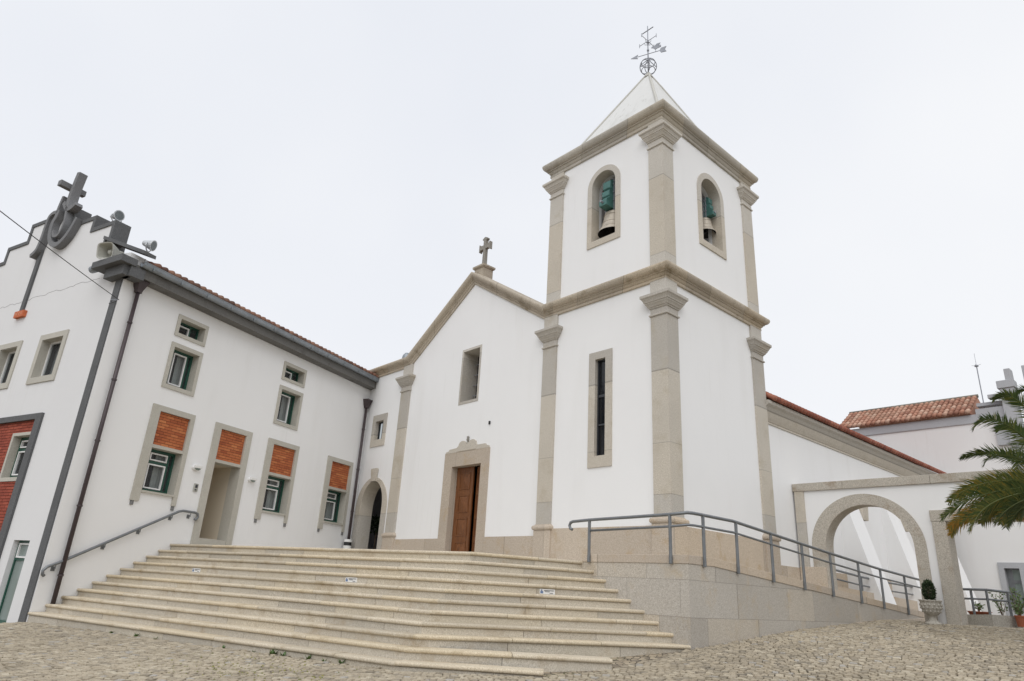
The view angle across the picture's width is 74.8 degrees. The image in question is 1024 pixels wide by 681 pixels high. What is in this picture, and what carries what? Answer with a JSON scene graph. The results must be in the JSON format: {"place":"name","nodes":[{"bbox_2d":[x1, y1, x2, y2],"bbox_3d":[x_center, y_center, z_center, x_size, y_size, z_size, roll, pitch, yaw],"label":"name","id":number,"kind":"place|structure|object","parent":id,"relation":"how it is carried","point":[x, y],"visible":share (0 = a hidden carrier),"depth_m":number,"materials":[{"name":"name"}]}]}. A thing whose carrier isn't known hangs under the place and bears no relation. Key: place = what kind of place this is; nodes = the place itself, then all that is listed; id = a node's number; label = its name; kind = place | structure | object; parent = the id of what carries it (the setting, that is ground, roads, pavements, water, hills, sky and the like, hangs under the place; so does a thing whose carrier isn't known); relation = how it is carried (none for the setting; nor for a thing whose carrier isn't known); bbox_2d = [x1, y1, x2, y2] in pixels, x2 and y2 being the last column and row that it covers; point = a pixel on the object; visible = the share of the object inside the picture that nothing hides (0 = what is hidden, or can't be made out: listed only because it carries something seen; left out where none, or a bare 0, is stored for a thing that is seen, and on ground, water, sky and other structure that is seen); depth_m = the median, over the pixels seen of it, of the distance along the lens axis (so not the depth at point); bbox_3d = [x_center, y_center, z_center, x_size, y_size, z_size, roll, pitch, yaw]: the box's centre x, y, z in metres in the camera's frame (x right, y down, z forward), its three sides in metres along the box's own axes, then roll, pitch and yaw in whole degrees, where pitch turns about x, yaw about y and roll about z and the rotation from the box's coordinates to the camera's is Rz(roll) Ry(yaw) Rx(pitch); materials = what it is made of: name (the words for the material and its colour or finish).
{"place":"outdoors","nodes":[
{"label":"outdoors","id":0,"kind":"place"},
{"bbox_2d":[0,0,1023,438],"label":"sky","id":1,"kind":"structure","parent":0,"point":[335,172],"materials":[{"name":"white"}]},
{"bbox_2d":[543,621,1023,679],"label":"ground","id":2,"kind":"structure","parent":0,"point":[618,662],"depth_m":10.69,"materials":[{"name":"grey stone"}]},
{"bbox_2d":[0,209,378,622],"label":"parish house","id":3,"kind":"structure","parent":2,"relation":"on","point":[140,398],"depth_m":18.58,"materials":[{"name":"white paint"}]},
{"bbox_2d":[0,340,23,389],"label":"window","id":4,"kind":"structure","parent":3,"relation":"in","point":[8,358],"depth_m":19.52,"materials":[{"name":"stone"}]},
{"bbox_2d":[0,540,29,622],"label":"doorway","id":5,"kind":"structure","parent":3,"relation":"in","point":[18,552],"depth_m":15.69,"materials":[{"name":"white paint"}]},
{"bbox_2d":[0,432,30,481],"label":"window","id":6,"kind":"structure","parent":3,"relation":"in","point":[18,443],"depth_m":17.50,"materials":[{"name":"stone"}]},
{"bbox_2d":[25,329,69,384],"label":"window","id":7,"kind":"structure","parent":3,"relation":"in","point":[40,369],"depth_m":18.35,"materials":[{"name":"stone"}]},
{"bbox_2d":[13,172,87,318],"bbox_3d":[-13.677,-2.949,20.022,2.202,4.605,0.760,-8,-23,29],"label":"gable emblem","id":8,"kind":"object","parent":3,"relation":"attached to","point":[52,234],"visible":0.99,"depth_m":20.24,"materials":[{"name":"grey metal"}]},
{"bbox_2d":[0,211,118,303],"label":"overhead cable","id":9,"kind":"object","parent":3,"relation":"attached to","point":[61,257],"visible":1,"depth_m":13.67,"materials":[{"name":"metal"}]},
{"bbox_2d":[96,242,123,258],"bbox_3d":[-10.578,-2.266,17.721,0.518,0.444,0.586,-1,-21,13],"label":"loudspeaker","id":10,"kind":"object","parent":3,"relation":"on","point":[107,249],"visible":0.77,"depth_m":17.63,"materials":[{"name":"metal"}]},
{"bbox_2d":[110,210,124,221],"bbox_3d":[-11.250,-3.474,19.036,0.315,0.421,0.349,-7,-23,27],"label":"floodlight","id":11,"kind":"object","parent":3,"relation":"attached to","point":[118,215],"visible":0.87,"depth_m":18.97,"materials":[{"name":"silver metal"}]},
{"bbox_2d":[41,510,198,576],"bbox_3d":[-9.638,5.032,16.840,0.119,1.863,3.913,-6,-22,24],"label":"handrail","id":12,"kind":"object","parent":3,"relation":"attached to","point":[102,545],"depth_m":16.56,"materials":[{"name":"grey metal"}]},
{"bbox_2d":[142,240,156,251],"bbox_3d":[-9.851,-2.531,18.154,0.336,0.403,0.349,3,-20,1],"label":"floodlight","id":13,"kind":"object","parent":3,"relation":"attached to","point":[150,245],"visible":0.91,"depth_m":18.11,"materials":[{"name":"silver metal"}]},
{"bbox_2d":[129,403,195,510],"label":"window","id":14,"kind":"structure","parent":3,"relation":"in","point":[162,460],"depth_m":18.24,"materials":[{"name":"stone"}]},
{"bbox_2d":[161,341,203,396],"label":"window","id":15,"kind":"structure","parent":3,"relation":"in","point":[182,369],"depth_m":19.10,"materials":[{"name":"stone"}]},
{"bbox_2d":[174,314,208,346],"bbox_3d":[-9.632,-0.236,19.430,1.050,0.630,1.030,39,-41,-58],"label":"window","id":16,"kind":"structure","parent":3,"relation":"in","point":[189,329],"depth_m":19.43,"materials":[{"name":"stone"}]},
{"bbox_2d":[193,483,198,491],"bbox_3d":[-8.885,4.132,18.834,0.050,0.220,0.140,-6,-22,24],"label":"intercom","id":17,"kind":"object","parent":3,"relation":"attached to","point":[195,487],"visible":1,"depth_m":18.81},
{"bbox_2d":[192,464,202,470],"bbox_3d":[-8.868,3.588,18.889,0.140,0.170,0.270,-6,-22,24],"label":"wall lamp","id":18,"kind":"object","parent":3,"relation":"attached to","point":[196,467],"visible":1,"depth_m":18.82,"materials":[{"name":"white paint"}]},
{"bbox_2d":[173,422,252,544],"bbox_3d":[-9.065,4.379,20.038,1.718,3.530,1.899,20,-26,-38],"label":"doorway","id":19,"kind":"structure","parent":3,"relation":"in","point":[225,471],"depth_m":20.07,"materials":[{"name":"stone"}]},
{"bbox_2d":[248,477,256,482],"bbox_3d":[-8.002,4.300,20.677,0.140,0.170,0.270,-6,-22,24],"label":"wall lamp","id":20,"kind":"object","parent":3,"relation":"attached to","point":[252,479],"visible":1,"depth_m":20.62,"materials":[{"name":"white paint"}]},
{"bbox_2d":[232,438,299,526],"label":"window","id":21,"kind":"structure","parent":3,"relation":"in","point":[280,462],"depth_m":21.92,"materials":[{"name":"stone"}]},
{"bbox_2d":[273,385,303,430],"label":"window","id":22,"kind":"structure","parent":3,"relation":"in","point":[289,401],"depth_m":22.78,"materials":[{"name":"stone"}]},
{"bbox_2d":[281,361,306,387],"bbox_3d":[-7.872,1.212,23.065,1.110,0.630,1.030,39,-41,-58],"label":"window","id":23,"kind":"structure","parent":3,"relation":"in","point":[291,373],"depth_m":23.09,"materials":[{"name":"stone"}]},
{"bbox_2d":[317,455,353,534],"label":"window","id":24,"kind":"structure","parent":3,"relation":"in","point":[338,474],"depth_m":24.46,"materials":[{"name":"stone"}]},
{"bbox_2d":[27,544,690,678],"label":"stone staircase","id":25,"kind":"structure","parent":2,"relation":"on","point":[461,612],"depth_m":12.06,"materials":[{"name":"stone"}]},
{"bbox_2d":[192,568,200,571],"bbox_3d":[-7.328,5.331,15.557,0.310,0.088,0.008,-10,-24,32],"label":"step sticker","id":26,"kind":"object","parent":25,"relation":"on","point":[196,569],"visible":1,"depth_m":15.55,"materials":[{"name":"white paint"}]},
{"bbox_2d":[343,539,351,548],"bbox_3d":[-5.946,7.526,24.120,0.305,0.730,0.310,20,-26,-38],"label":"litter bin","id":27,"kind":"object","parent":25,"relation":"on","point":[347,543],"visible":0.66,"depth_m":24.08,"materials":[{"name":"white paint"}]},
{"bbox_2d":[345,577,356,582],"bbox_3d":[-3.102,4.614,12.925,0.310,0.088,0.008,-10,-24,32],"label":"step sticker","id":28,"kind":"object","parent":25,"relation":"on","point":[350,579],"visible":1,"depth_m":12.93,"materials":[{"name":"white paint"}]},
{"bbox_2d":[369,514,379,548],"bbox_3d":[-5.269,7.566,25.627,0.697,1.794,0.887,20,-26,-38],"label":"potted tree","id":29,"kind":"object","parent":25,"relation":"on","point":[375,523],"visible":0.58,"depth_m":25.74,"materials":[{"name":"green plant"}]},
{"bbox_2d":[540,589,554,594],"bbox_3d":[0.649,4.612,12.305,0.310,0.088,0.008,11,-22,-21],"label":"step sticker","id":30,"kind":"object","parent":25,"relation":"on","point":[547,591],"visible":1,"depth_m":12.31,"materials":[{"name":"white paint"}]},
{"bbox_2d":[0,619,1023,680],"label":"cobblestones","id":31,"kind":"structure","parent":2,"relation":"on","point":[894,650],"depth_m":10.06,"materials":[{"name":"stone"}]},
{"bbox_2d":[138,647,359,680],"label":"moss","id":32,"kind":"object","parent":31,"relation":"on","point":[253,671],"visible":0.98,"depth_m":9.19,"materials":[{"name":"green plant"}]},
{"bbox_2d":[918,599,942,624],"bbox_3d":[9.961,6.443,15.897,0.497,0.550,0.510,20,-26,-38],"label":"stone urn","id":33,"kind":"object","parent":31,"relation":"on","point":[931,609],"visible":0.97,"depth_m":15.78,"materials":[{"name":"beige stone"}]},
{"bbox_2d":[921,578,936,599],"bbox_3d":[9.986,6.004,16.055,0.332,0.576,0.332,20,-26,-38],"label":"clipped shrub","id":34,"kind":"object","parent":33,"relation":"in","point":[927,593],"visible":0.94,"depth_m":16.01,"materials":[{"name":"green plant"}]},
{"bbox_2d":[351,72,982,613],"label":"church","id":35,"kind":"structure","parent":2,"relation":"on","point":[621,372],"depth_m":19.11,"materials":[{"name":"paint"}]},
{"bbox_2d":[351,468,386,548],"bbox_3d":[-4.541,6.746,25.377,2.670,3.700,4.200,20,-26,-38],"label":"arched doorway","id":36,"kind":"structure","parent":35,"relation":"in","point":[372,498],"depth_m":24.83,"materials":[{"name":"stone"}]},
{"bbox_2d":[370,413,387,447],"bbox_3d":[-4.823,3.483,25.566,0.635,1.230,0.980,20,-26,-38],"label":"window","id":37,"kind":"structure","parent":35,"relation":"in","point":[380,419],"depth_m":25.50,"materials":[{"name":"stone"}]},
{"bbox_2d":[451,467,474,551],"bbox_3d":[-1.538,5.392,20.729,0.765,2.920,0.085,-15,-27,41],"label":"door","id":38,"kind":"structure","parent":35,"relation":"in","point":[465,476],"depth_m":20.75,"materials":[{"name":"brown wood"}]},
{"bbox_2d":[458,344,481,404],"bbox_3d":[-1.132,1.221,22.262,0.672,1.920,1.010,20,-26,-38],"label":"window","id":39,"kind":"structure","parent":35,"relation":"in","point":[471,357],"depth_m":22.52,"materials":[{"name":"stone"}]},
{"bbox_2d":[471,466,480,551],"bbox_3d":[-1.010,5.245,20.242,0.085,2.920,0.595,14,-23,-26],"label":"door","id":40,"kind":"structure","parent":35,"relation":"in","point":[478,470],"depth_m":20.43,"materials":[{"name":"brown wood"}]},
{"bbox_2d":[587,348,612,467],"bbox_3d":[2.351,1.759,17.482,0.195,3.100,0.790,20,-26,-38],"label":"window","id":41,"kind":"structure","parent":35,"relation":"in","point":[599,450],"depth_m":17.46,"materials":[{"name":"stone"}]},
{"bbox_2d":[598,179,614,237],"bbox_3d":[2.995,-3.886,19.751,0.911,1.717,0.911,2,-20,5],"label":"bell","id":42,"kind":"object","parent":35,"relation":"hanging from","point":[607,203],"visible":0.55,"depth_m":19.54,"materials":[{"name":"green metal"}]},
{"bbox_2d":[631,26,665,74],"bbox_3d":[4.793,-10.190,23.556,1.147,2.220,0.594,3,-20,1],"label":"weathervane","id":43,"kind":"object","parent":35,"relation":"on","point":[656,46],"visible":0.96,"depth_m":23.45,"materials":[{"name":"metal"}]},
{"bbox_2d":[702,197,715,238],"bbox_3d":[5.763,-3.708,20.054,0.619,1.166,0.620,2,-20,3],"label":"bell","id":44,"kind":"object","parent":35,"relation":"hanging from","point":[708,212],"visible":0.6,"depth_m":19.89,"materials":[{"name":"green metal"}]},
{"bbox_2d":[580,554,924,650],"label":"entrance ramp","id":45,"kind":"structure","parent":2,"relation":"on","point":[692,601],"depth_m":12.75,"materials":[{"name":"stone"}]},
{"bbox_2d":[568,511,920,614],"bbox_3d":[7.018,5.995,17.006,13.296,1.676,2.954,20,-26,-38],"label":"ramp railing","id":46,"kind":"object","parent":45,"relation":"on","point":[669,526],"visible":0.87,"depth_m":13.66,"materials":[{"name":"grey metal"}]},
{"bbox_2d":[836,569,913,594],"bbox_3d":[11.572,7.697,20.808,7.350,0.760,0.062,20,-26,-38],"label":"ramp railing","id":47,"kind":"object","parent":45,"relation":"on","point":[848,573],"visible":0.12,"depth_m":19.77,"materials":[{"name":"grey metal"}]},
{"bbox_2d":[792,468,1023,624],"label":"arched wall","id":48,"kind":"structure","parent":2,"relation":"on","point":[916,505],"depth_m":17.22,"materials":[{"name":"white paint"}]},
{"bbox_2d":[840,365,1023,615],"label":"building","id":49,"kind":"structure","parent":2,"relation":"on","point":[940,434],"depth_m":29.13,"materials":[{"name":"paint"}]},
{"bbox_2d":[974,355,984,407],"bbox_3d":[20.981,1.925,30.054,0.266,2.850,0.266,2,-20,3],"label":"antenna mast","id":50,"kind":"object","parent":49,"relation":"on","point":[975,365],"visible":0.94,"depth_m":30.10,"materials":[{"name":"metal"}]},
{"bbox_2d":[997,562,1023,615],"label":"window","id":51,"kind":"structure","parent":49,"relation":"in","point":[1011,575],"depth_m":26.90,"materials":[{"name":"grey paint"}]},
{"bbox_2d":[939,385,1023,537],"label":"palm tree","id":52,"kind":"object","parent":2,"relation":"on","point":[1000,500],"visible":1,"depth_m":12.49,"materials":[{"name":"green plant"}]},
{"bbox_2d":[967,614,1022,627],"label":"kerb wall","id":53,"kind":"structure","parent":2,"relation":"on","point":[995,620],"depth_m":16.43,"materials":[{"name":"stone"}]},
{"bbox_2d":[967,611,992,614],"bbox_3d":[11.766,6.875,16.872,0.562,0.100,0.562,20,-26,-38],"label":"plant pot","id":54,"kind":"object","parent":53,"relation":"on","point":[977,612],"visible":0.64,"depth_m":16.69,"materials":[{"name":"ceramic"}]},
{"bbox_2d":[974,601,984,610],"bbox_3d":[11.807,6.733,16.935,0.261,0.260,0.252,1,-20,6],"label":"garden plant","id":55,"kind":"object","parent":54,"relation":"on","point":[979,606],"visible":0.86,"depth_m":16.91,"materials":[{"name":"green plant"}]},
{"bbox_2d":[963,588,1012,615],"bbox_3d":[11.736,6.588,16.650,1.355,0.800,0.497,-2,-21,16],"label":"garden railing","id":56,"kind":"object","parent":53,"relation":"on","point":[972,599],"visible":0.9,"depth_m":16.64,"materials":[{"name":"grey metal"}]},
{"bbox_2d":[988,592,1007,614],"bbox_3d":[12.399,6.684,17.030,0.389,0.664,0.388,-2,-21,14],"label":"garden plant","id":57,"kind":"object","parent":2,"relation":"on","point":[999,607],"visible":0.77,"depth_m":17.03,"materials":[{"name":"green plant"}]},
{"bbox_2d":[1003,587,1023,614],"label":"garden plant","id":58,"kind":"object","parent":2,"relation":"on","point":[1018,602],"visible":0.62,"depth_m":17.14,"materials":[{"name":"green plant"}]},
{"bbox_2d":[1014,615,1023,626],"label":"plant pot","id":59,"kind":"object","parent":2,"relation":"on","point":[1019,620],"visible":1,"depth_m":16.33,"materials":[{"name":"ceramic"}]},
{"bbox_2d":[1011,604,1023,615],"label":"garden plant","id":60,"kind":"object","parent":59,"relation":"in","point":[1018,610],"visible":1,"depth_m":16.44,"materials":[{"name":"green plant"}]}
]}

